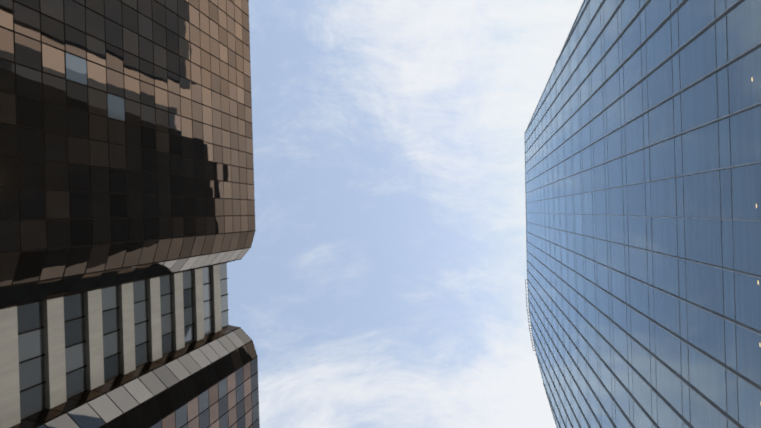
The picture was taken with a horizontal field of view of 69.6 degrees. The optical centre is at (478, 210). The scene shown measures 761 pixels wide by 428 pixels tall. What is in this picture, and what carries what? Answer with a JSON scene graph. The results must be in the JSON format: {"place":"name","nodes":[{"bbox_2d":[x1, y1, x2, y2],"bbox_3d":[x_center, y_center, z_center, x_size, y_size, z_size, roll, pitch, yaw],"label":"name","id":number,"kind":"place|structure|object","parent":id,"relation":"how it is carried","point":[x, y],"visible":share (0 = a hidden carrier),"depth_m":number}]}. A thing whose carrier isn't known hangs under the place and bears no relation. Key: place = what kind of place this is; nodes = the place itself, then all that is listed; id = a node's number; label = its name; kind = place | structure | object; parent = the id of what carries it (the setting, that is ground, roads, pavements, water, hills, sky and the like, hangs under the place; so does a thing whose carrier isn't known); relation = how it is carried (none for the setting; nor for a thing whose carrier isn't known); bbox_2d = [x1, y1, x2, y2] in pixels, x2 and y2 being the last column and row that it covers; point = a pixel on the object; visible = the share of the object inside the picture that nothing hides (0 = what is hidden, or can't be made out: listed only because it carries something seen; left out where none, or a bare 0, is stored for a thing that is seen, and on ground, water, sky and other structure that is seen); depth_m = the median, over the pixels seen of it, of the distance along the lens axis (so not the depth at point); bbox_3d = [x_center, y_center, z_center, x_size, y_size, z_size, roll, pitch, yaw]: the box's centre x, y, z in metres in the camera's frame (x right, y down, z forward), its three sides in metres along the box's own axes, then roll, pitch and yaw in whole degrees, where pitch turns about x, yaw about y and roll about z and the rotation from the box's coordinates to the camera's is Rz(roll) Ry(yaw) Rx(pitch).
{"place":"outdoors","nodes":[
{"label":"outdoors","id":0,"kind":"place"},
{"bbox_2d":[0,0,258,427],"bbox_3d":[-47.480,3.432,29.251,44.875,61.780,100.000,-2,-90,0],"label":"bronze tower","id":1,"kind":"structure","parent":0,"point":[31,145],"depth_m":39.42},
{"bbox_2d":[0,264,221,427],"bbox_3d":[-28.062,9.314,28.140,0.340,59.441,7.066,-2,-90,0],"label":"wall pillars","id":2,"kind":"structure","parent":1,"relation":"attached to","point":[54,350],"depth_m":38.88},
{"bbox_2d":[2,263,228,420],"bbox_3d":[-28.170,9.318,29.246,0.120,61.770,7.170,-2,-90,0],"label":"window frames","id":3,"kind":"structure","parent":1,"relation":"attached to","point":[104,335],"depth_m":40.24},
{"bbox_2d":[17,263,228,419],"bbox_3d":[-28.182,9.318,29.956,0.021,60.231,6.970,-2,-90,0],"label":"windows","id":4,"kind":"structure","parent":1,"relation":"in","point":[30,345],"depth_m":40.33},
{"bbox_2d":[0,0,259,427],"bbox_3d":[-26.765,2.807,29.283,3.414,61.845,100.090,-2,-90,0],"label":"facade joints","id":5,"kind":"object","parent":1,"relation":"attached to","point":[90,191],"visible":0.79,"depth_m":39.48},
{"bbox_2d":[227,0,583,427],"label":"sky","id":6,"kind":"structure","parent":0,"point":[380,282]},
{"bbox_2d":[525,0,760,427],"bbox_3d":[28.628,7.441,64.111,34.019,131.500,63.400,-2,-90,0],"label":"blue tower","id":7,"kind":"structure","parent":0,"point":[700,284],"depth_m":34.63},
{"bbox_2d":[525,279,534,350],"bbox_3d":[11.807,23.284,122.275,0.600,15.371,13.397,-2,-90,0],"label":"roof railing","id":8,"kind":"object","parent":7,"relation":"attached to","point":[528,315],"visible":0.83,"depth_m":124.82},
{"bbox_2d":[525,0,584,427],"bbox_3d":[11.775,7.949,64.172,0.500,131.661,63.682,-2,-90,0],"label":"roof edge","id":9,"kind":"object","parent":7,"relation":"attached to","point":[525,185],"depth_m":94.57},
{"bbox_2d":[525,0,738,427],"bbox_3d":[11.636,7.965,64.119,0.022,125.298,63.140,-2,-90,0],"label":"blue tower transoms","id":10,"kind":"object","parent":7,"relation":"attached to","point":[627,219],"visible":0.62,"depth_m":42.09},
{"bbox_2d":[524,0,760,427],"bbox_3d":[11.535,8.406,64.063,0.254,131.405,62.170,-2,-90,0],"label":"blue tower fins","id":11,"kind":"object","parent":7,"relation":"attached to","point":[728,417],"visible":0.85,"depth_m":41.54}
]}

